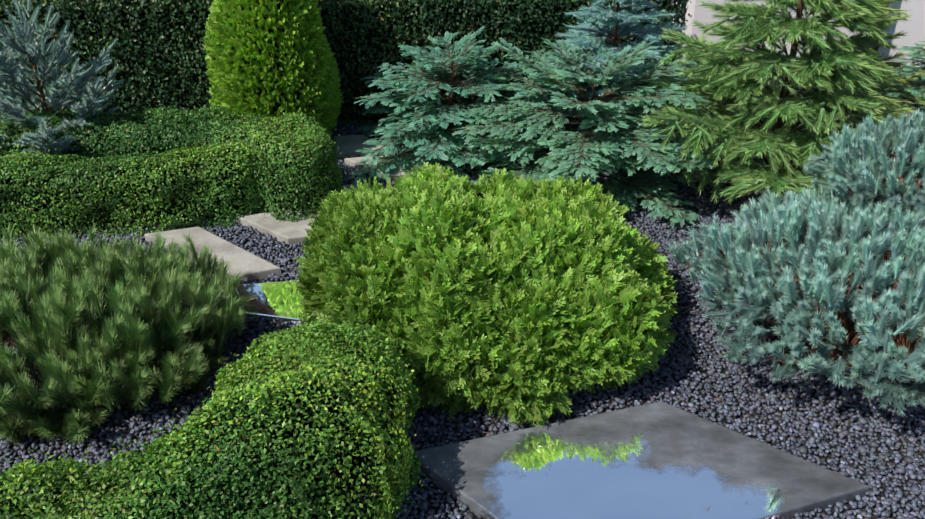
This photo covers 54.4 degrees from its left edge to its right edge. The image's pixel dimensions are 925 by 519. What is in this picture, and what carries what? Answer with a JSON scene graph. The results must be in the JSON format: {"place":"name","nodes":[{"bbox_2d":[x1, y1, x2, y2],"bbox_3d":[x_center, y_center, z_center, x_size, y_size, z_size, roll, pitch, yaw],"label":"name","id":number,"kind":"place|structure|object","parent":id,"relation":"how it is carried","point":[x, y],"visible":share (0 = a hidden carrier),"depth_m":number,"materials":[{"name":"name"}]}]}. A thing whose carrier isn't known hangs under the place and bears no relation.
{"place":"outdoors","nodes":[
{"label":"outdoors","id":0,"kind":"place"},
{"bbox_2d":[0,58,924,518],"bbox_3d":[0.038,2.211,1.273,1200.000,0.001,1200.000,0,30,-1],"label":"gravel ground","id":1,"kind":"structure","parent":0,"point":[482,422],"depth_m":3.95,"materials":[{"name":"grey gravel"}]},
{"bbox_2d":[0,0,141,170],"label":"blue spruce tree","id":2,"kind":"object","parent":1,"relation":"on","point":[59,50],"depth_m":5.43,"materials":[{"name":"teal plant"}]},
{"bbox_2d":[0,222,254,445],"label":"mugo pine shrub","id":3,"kind":"object","parent":1,"relation":"on","point":[50,278],"depth_m":3.94,"materials":[{"name":"green plant"}]},
{"bbox_2d":[0,133,274,240],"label":"curved hedge","id":4,"kind":"object","parent":1,"relation":"on","point":[143,162],"depth_m":5.29,"materials":[{"name":"green plant"}]},
{"bbox_2d":[0,99,345,221],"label":"curved hedge","id":5,"kind":"object","parent":1,"relation":"on","point":[308,140],"depth_m":5.50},
{"bbox_2d":[144,227,280,282],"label":"paving slab","id":6,"kind":"structure","parent":1,"relation":"on","point":[243,261],"depth_m":5.07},
{"bbox_2d":[0,308,427,518],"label":"box hedge","id":7,"kind":"object","parent":1,"relation":"on","point":[182,456],"depth_m":3.06,"materials":[{"name":"green plant"}]},
{"bbox_2d":[236,280,308,325],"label":"paving slab","id":8,"kind":"structure","parent":1,"relation":"on","point":[277,303],"depth_m":4.62,"materials":[{"name":"stone"}]},
{"bbox_2d":[203,0,343,144],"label":"conical shrub","id":9,"kind":"object","parent":1,"relation":"on","point":[231,83],"depth_m":5.82,"materials":[{"name":"green plant"}]},
{"bbox_2d":[236,208,319,244],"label":"paving slab","id":10,"kind":"structure","parent":1,"relation":"on","point":[289,232],"depth_m":5.36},
{"bbox_2d":[0,0,692,127],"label":"hedge","id":11,"kind":"object","parent":1,"relation":"on","point":[679,10],"depth_m":6.56,"materials":[{"name":"green plant"}]},
{"bbox_2d":[325,184,372,191],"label":"paving slab","id":12,"kind":"structure","parent":1,"relation":"on","point":[354,185],"depth_m":5.82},
{"bbox_2d":[334,135,388,157],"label":"paving slab","id":13,"kind":"structure","parent":1,"relation":"on","point":[350,145],"depth_m":6.41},
{"bbox_2d":[344,154,449,180],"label":"paving slab","id":14,"kind":"structure","parent":1,"relation":"on","point":[395,173],"depth_m":6.12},
{"bbox_2d":[348,26,561,182],"bbox_3d":[-0.009,-1.105,6.258,1.525,0.965,1.538,0,30,-1],"label":"spruce tree","id":15,"kind":"object","parent":1,"relation":"on","point":[450,152],"depth_m":6.07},
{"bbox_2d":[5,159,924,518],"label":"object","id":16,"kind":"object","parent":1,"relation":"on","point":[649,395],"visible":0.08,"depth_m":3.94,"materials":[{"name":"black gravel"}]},
{"bbox_2d":[293,162,678,427],"bbox_3d":[0.111,0.000,4.449,1.879,0.903,1.908,0,30,-1],"label":"round shrub","id":17,"kind":"object","parent":1,"relation":"on","point":[595,278],"depth_m":3.94,"materials":[{"name":"green plant"}]},
{"bbox_2d":[440,37,723,228],"bbox_3d":[0.812,-0.940,5.898,1.963,1.044,1.962,0,30,-1],"label":"spruce tree","id":18,"kind":"object","parent":1,"relation":"on","point":[613,151],"depth_m":5.61,"materials":[{"name":"green plant"}]},
{"bbox_2d":[514,0,699,162],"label":"blue spruce","id":19,"kind":"object","parent":1,"relation":"on","point":[607,18],"depth_m":6.00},
{"bbox_2d":[409,401,870,518],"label":"paving slab","id":20,"kind":"structure","parent":1,"relation":"on","point":[658,460],"depth_m":3.54,"materials":[{"name":"stone"}]},
{"bbox_2d":[625,0,924,202],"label":"conifer tree","id":21,"kind":"object","parent":1,"relation":"on","point":[865,72],"depth_m":5.11,"materials":[{"name":"green plant"}]},
{"bbox_2d":[662,110,924,415],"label":"juniper shrub","id":22,"kind":"object","parent":1,"relation":"on","point":[792,217],"depth_m":3.97,"materials":[{"name":"teal plant"}]},
{"bbox_2d":[878,37,924,112],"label":"spruce tree","id":23,"kind":"object","parent":1,"relation":"on","point":[915,55],"depth_m":7.18,"materials":[{"name":"green plant"}]},
{"bbox_2d":[666,40,924,77],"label":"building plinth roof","id":24,"kind":"structure","parent":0,"point":[777,76],"depth_m":7.84,"materials":[{"name":"grey"}]},
{"bbox_2d":[670,0,924,67],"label":"building wall","id":25,"kind":"structure","parent":0,"point":[915,26],"depth_m":7.68,"materials":[{"name":"white paint"}]},
{"bbox_2d":[868,4,888,54],"bbox_3d":[3.496,-2.917,7.055,0.150,2.900,0.128,0,30,-1],"label":"building downpipe","id":26,"kind":"object","parent":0,"point":[876,48],"depth_m":7.63,"materials":[{"name":"grey metal"}]}
]}

